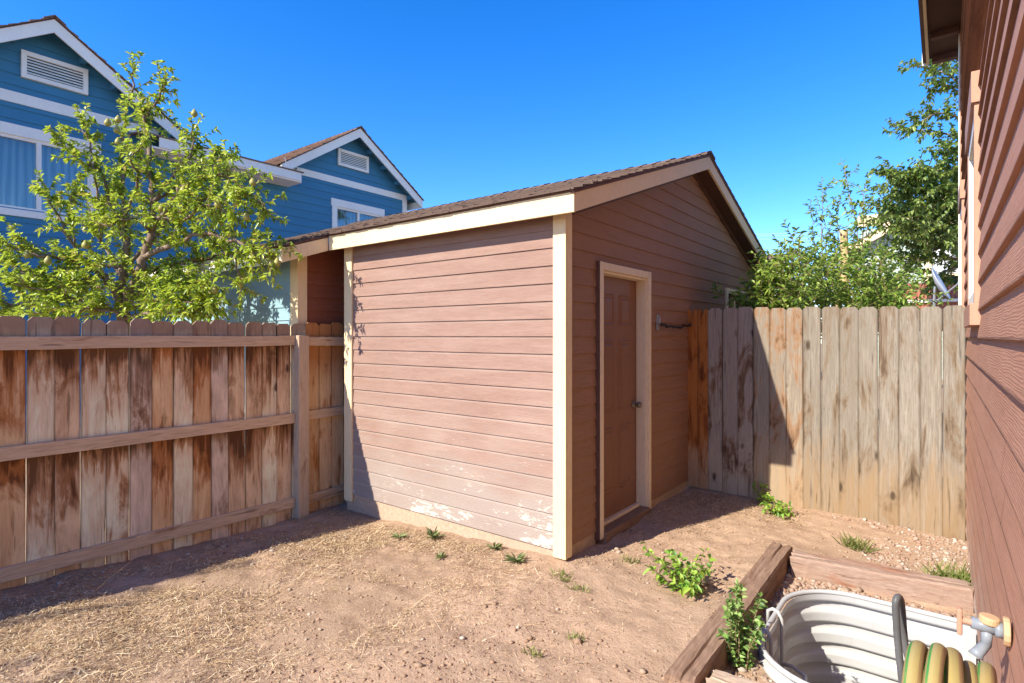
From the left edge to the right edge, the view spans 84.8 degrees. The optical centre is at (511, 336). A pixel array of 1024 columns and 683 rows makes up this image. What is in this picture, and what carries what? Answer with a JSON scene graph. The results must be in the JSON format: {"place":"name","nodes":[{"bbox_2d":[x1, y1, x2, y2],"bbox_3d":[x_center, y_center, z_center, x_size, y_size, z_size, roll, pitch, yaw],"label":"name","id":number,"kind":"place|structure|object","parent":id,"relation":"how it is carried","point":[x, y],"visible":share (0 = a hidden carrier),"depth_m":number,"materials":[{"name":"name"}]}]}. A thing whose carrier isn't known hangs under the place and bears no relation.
{"place":"outdoors","nodes":[
{"label":"outdoors","id":0,"kind":"place"},
{"bbox_2d":[0,0,957,342],"label":"sky","id":1,"kind":"structure","parent":0,"point":[467,99],"materials":[{"name":"blue"}]},
{"bbox_2d":[0,343,974,682],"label":"ground","id":2,"kind":"structure","parent":0,"point":[646,625],"depth_m":3.33,"materials":[{"name":"brown soil"}]},
{"bbox_2d":[0,51,303,431],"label":"pear tree","id":3,"kind":"object","parent":2,"relation":"on","point":[50,293],"visible":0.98,"depth_m":5.12,"materials":[{"name":"green plant"}]},
{"bbox_2d":[0,316,346,589],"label":"wooden fence","id":4,"kind":"object","parent":2,"relation":"on","point":[210,444],"visible":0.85,"depth_m":4.25,"materials":[{"name":"brown wood"}]},
{"bbox_2d":[0,15,423,432],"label":"blue house","id":5,"kind":"structure","parent":2,"relation":"on","point":[54,69],"depth_m":10.00,"materials":[{"name":"blue wood"}]},
{"bbox_2d":[0,121,100,224],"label":"window","id":6,"kind":"structure","parent":5,"relation":"in","point":[23,149],"depth_m":9.37,"materials":[{"name":"white paint"}]},
{"bbox_2d":[331,198,384,227],"bbox_3d":[-4.050,-2.660,14.564,0.276,1.520,1.720,0,0,38],"label":"window","id":7,"kind":"structure","parent":5,"relation":"in","point":[344,213],"depth_m":14.40,"materials":[{"name":"white paint"}]},
{"bbox_2d":[388,532,407,538],"bbox_3d":[-0.909,1.581,4.465,0.139,0.046,0.145,0,0,38],"label":"weed rosette","id":8,"kind":"object","parent":2,"relation":"on","point":[397,535],"visible":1,"depth_m":4.46,"materials":[{"name":"green plant"}]},
{"bbox_2d":[0,490,813,682],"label":"dry straw","id":9,"kind":"object","parent":2,"relation":"on","point":[121,651],"visible":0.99,"depth_m":3.17,"materials":[{"name":"beige plant"}]},
{"bbox_2d":[425,527,444,539],"bbox_3d":[-0.620,1.550,4.415,0.178,0.088,0.172,0,0,38],"label":"weed rosette","id":10,"kind":"object","parent":2,"relation":"on","point":[433,534],"visible":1,"depth_m":4.42,"materials":[{"name":"green plant"}]},
{"bbox_2d":[435,551,445,558],"bbox_3d":[-0.508,1.556,3.973,0.092,0.038,0.106,0,0,-18],"label":"weed rosette","id":11,"kind":"object","parent":2,"relation":"on","point":[439,555],"visible":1,"depth_m":3.98,"materials":[{"name":"green plant"}]},
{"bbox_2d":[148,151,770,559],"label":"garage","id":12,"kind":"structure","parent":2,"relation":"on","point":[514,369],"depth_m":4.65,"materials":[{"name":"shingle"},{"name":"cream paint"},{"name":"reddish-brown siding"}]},
{"bbox_2d":[604,276,641,518],"bbox_3d":[0.874,0.490,4.631,0.112,1.945,0.775,0,0,38],"label":"door","id":13,"kind":"structure","parent":12,"relation":"in","point":[620,404],"depth_m":4.68,"materials":[{"name":"brown paint"}]},
{"bbox_2d":[656,315,691,329],"bbox_3d":[1.589,-0.125,5.400,0.066,0.140,0.827,0,0,38],"label":"cable bracket","id":14,"kind":"object","parent":12,"relation":"attached to","point":[658,319],"visible":1,"depth_m":5.12,"materials":[{"name":"black metal"}]},
{"bbox_2d":[725,288,746,307],"bbox_3d":[2.796,-0.135,7.091,0.120,0.890,0.910,0,0,38],"label":"side window","id":15,"kind":"structure","parent":12,"relation":"in","point":[727,297],"depth_m":7.02,"materials":[{"name":"beige paint"}]},
{"bbox_2d":[0,491,959,682],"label":"soil clods","id":16,"kind":"object","parent":2,"relation":"on","point":[318,619],"visible":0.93,"depth_m":3.15,"materials":[{"name":"brown soil"}]},
{"bbox_2d":[0,493,962,682],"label":"pebbles","id":17,"kind":"object","parent":2,"relation":"on","point":[575,641],"visible":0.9,"depth_m":3.16,"materials":[{"name":"grey stone"}]},
{"bbox_2d":[485,541,502,549],"bbox_3d":[-0.126,1.543,4.125,0.133,0.049,0.144,0,0,38],"label":"weed rosette","id":18,"kind":"object","parent":2,"relation":"on","point":[498,546],"visible":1,"depth_m":4.13,"materials":[{"name":"green plant"}]},
{"bbox_2d":[502,551,526,563],"bbox_3d":[0.018,1.521,3.856,0.183,0.064,0.143,0,0,-15],"label":"weed rosette","id":19,"kind":"object","parent":2,"relation":"on","point":[517,560],"visible":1,"depth_m":3.84,"materials":[{"name":"green plant"}]},
{"bbox_2d":[520,645,543,657],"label":"grass tuft","id":20,"kind":"object","parent":2,"relation":"on","point":[532,652],"visible":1,"depth_m":2.76,"materials":[{"name":"plant"}]},
{"bbox_2d":[550,567,573,582],"bbox_3d":[0.299,1.516,3.575,0.176,0.075,0.137,0,0,38],"label":"grass tuft","id":21,"kind":"object","parent":2,"relation":"on","point":[564,573],"visible":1,"depth_m":3.57,"materials":[{"name":"green plant"}]},
{"bbox_2d":[567,629,584,642],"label":"grass tuft","id":22,"kind":"object","parent":2,"relation":"on","point":[575,636],"visible":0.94,"depth_m":2.90,"materials":[{"name":"plant"}]},
{"bbox_2d":[565,581,589,592],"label":"grass tuft","id":23,"kind":"object","parent":2,"relation":"on","point":[578,587],"visible":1,"depth_m":3.42,"materials":[{"name":"plant"}]},
{"bbox_2d":[620,552,641,564],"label":"grass tuft","id":24,"kind":"object","parent":2,"relation":"on","point":[627,557],"visible":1,"depth_m":3.89,"materials":[{"name":"plant"}]},
{"bbox_2d":[637,542,716,598],"bbox_3d":[1.048,1.475,3.485,0.483,0.242,0.502,0,0,4],"label":"green shrub","id":25,"kind":"object","parent":2,"relation":"on","point":[692,584],"visible":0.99,"depth_m":3.48,"materials":[{"name":"green plant"}]},
{"bbox_2d":[664,541,792,682],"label":"landscape timber","id":26,"kind":"object","parent":2,"relation":"on","point":[703,654],"visible":0.71,"depth_m":2.79,"materials":[{"name":"brown wood"}]},
{"bbox_2d":[706,669,759,682],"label":"landscape timber","id":27,"kind":"object","parent":2,"relation":"on","point":[717,676],"visible":1,"depth_m":2.40,"materials":[{"name":"brown wood"}]},
{"bbox_2d":[716,578,767,669],"bbox_3d":[1.108,1.412,2.686,0.206,0.438,0.246,0,0,38],"label":"leafy plant","id":28,"kind":"object","parent":2,"relation":"on","point":[739,656],"visible":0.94,"depth_m":2.67,"materials":[{"name":"green plant"}]},
{"bbox_2d":[751,481,769,503],"bbox_3d":[2.317,1.469,5.223,0.154,0.221,0.142,0,0,-8],"label":"weed","id":29,"kind":"object","parent":2,"relation":"on","point":[760,494],"visible":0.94,"depth_m":5.23,"materials":[{"name":"green plant"}]},
{"bbox_2d":[758,496,794,518],"bbox_3d":[2.336,1.520,4.952,0.309,0.178,0.423,0,0,38],"label":"weed","id":30,"kind":"object","parent":2,"relation":"on","point":[778,510],"visible":0.98,"depth_m":4.89,"materials":[{"name":"green plant"}]},
{"bbox_2d":[687,305,965,540],"bbox_3d":[2.689,0.662,5.085,2.216,1.889,0.061,0,0,38],"label":"wooden fence","id":31,"kind":"object","parent":2,"relation":"on","point":[798,427],"visible":0.98,"depth_m":4.92,"materials":[{"name":"brown wood"}]},
{"bbox_2d":[710,158,953,338],"bbox_3d":[3.871,-0.391,6.737,4.182,4.083,1.706,0,0,-37],"label":"cherry shrub","id":32,"kind":"object","parent":2,"relation":"on","point":[887,289],"visible":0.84,"depth_m":6.57,"materials":[{"name":"green plant"}]},
{"bbox_2d":[829,531,883,553],"bbox_3d":[2.564,1.520,4.165,0.352,0.141,0.265,0,0,38],"label":"grass tuft","id":33,"kind":"object","parent":2,"relation":"on","point":[852,543],"visible":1,"depth_m":4.15,"materials":[{"name":"green plant"}]},
{"bbox_2d":[758,589,978,682],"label":"window well","id":34,"kind":"object","parent":2,"relation":"in","point":[832,636],"depth_m":3.24,"materials":[{"name":"white paint"}]},
{"bbox_2d":[756,607,806,681],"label":"escape ladder","id":35,"kind":"object","parent":34,"relation":"attached to","point":[793,667],"visible":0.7,"depth_m":3.03,"materials":[{"name":"grey metal"}]},
{"bbox_2d":[790,550,973,612],"bbox_3d":[2.283,1.554,3.521,0.958,0.206,0.150,0,0,31],"label":"landscape timber","id":36,"kind":"object","parent":2,"relation":"on","point":[878,579],"visible":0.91,"depth_m":3.45,"materials":[{"name":"brown wood"}]},
{"bbox_2d":[833,515,969,574],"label":"gravel","id":37,"kind":"structure","parent":2,"relation":"on","point":[881,557],"depth_m":4.11,"materials":[{"name":"brown gravel"}]},
{"bbox_2d":[854,58,957,300],"bbox_3d":[9.665,-2.568,13.027,3.714,8.621,2.775,0,0,1],"label":"tall tree","id":38,"kind":"object","parent":2,"relation":"on","point":[932,210],"visible":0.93,"depth_m":12.69,"materials":[{"name":"green plant"}]},
{"bbox_2d":[878,283,957,320],"bbox_3d":[11.653,0.075,14.974,3.400,3.050,0.088,0,0,38],"label":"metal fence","id":39,"kind":"object","parent":2,"relation":"on","point":[954,301],"visible":0.03,"depth_m":15.12,"materials":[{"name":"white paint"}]},
{"bbox_2d":[918,556,971,585],"bbox_3d":[2.866,1.520,3.574,0.345,0.176,0.434,0,0,-19],"label":"grass tuft","id":40,"kind":"object","parent":2,"relation":"on","point":[962,575],"visible":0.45,"depth_m":3.63,"materials":[{"name":"green plant"}]},
{"bbox_2d":[918,0,1023,682],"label":"house","id":41,"kind":"structure","parent":2,"relation":"on","point":[982,41],"depth_m":2.03,"materials":[{"name":"red wood"}]},
{"bbox_2d":[892,594,908,682],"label":"hose hanger","id":42,"kind":"object","parent":41,"relation":"attached to","point":[900,632],"visible":0.79,"depth_m":0.66,"materials":[{"name":"grey metal"}]},
{"bbox_2d":[901,640,997,682],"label":"garden hose","id":43,"kind":"object","parent":42,"relation":"hanging from","point":[936,663],"visible":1,"depth_m":0.58,"materials":[{"name":"rubber"}]},
{"bbox_2d":[957,606,1010,660],"bbox_3d":[1.240,0.786,1.465,0.117,0.116,0.071,0,0,20],"label":"garden faucet","id":44,"kind":"object","parent":41,"relation":"attached to","point":[988,625],"visible":1,"depth_m":1.46,"materials":[{"name":"silver metal"}]},
{"bbox_2d":[723,573,973,682],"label":"gravel","id":45,"kind":"structure","parent":0,"point":[785,590],"depth_m":3.40,"materials":[{"name":"beige gravel"}]},
{"bbox_2d":[849,195,957,378],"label":"house","id":46,"kind":"structure","parent":0,"point":[876,237],"depth_m":21.46,"materials":[{"name":"beige"}]},
{"bbox_2d":[925,223,957,281],"bbox_3d":[16.992,-2.865,19.737,3.950,2.830,0.130,0,0,38],"label":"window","id":47,"kind":"structure","parent":46,"relation":"in","point":[939,268],"depth_m":20.72,"materials":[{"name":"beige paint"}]},
{"bbox_2d":[932,267,957,306],"bbox_3d":[7.015,0.232,9.155,0.455,2.735,0.453,0,0,1],"label":"satellite dish","id":48,"kind":"object","parent":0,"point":[939,283],"visible":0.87,"depth_m":9.20,"materials":[{"name":"grey metal"}]}
]}

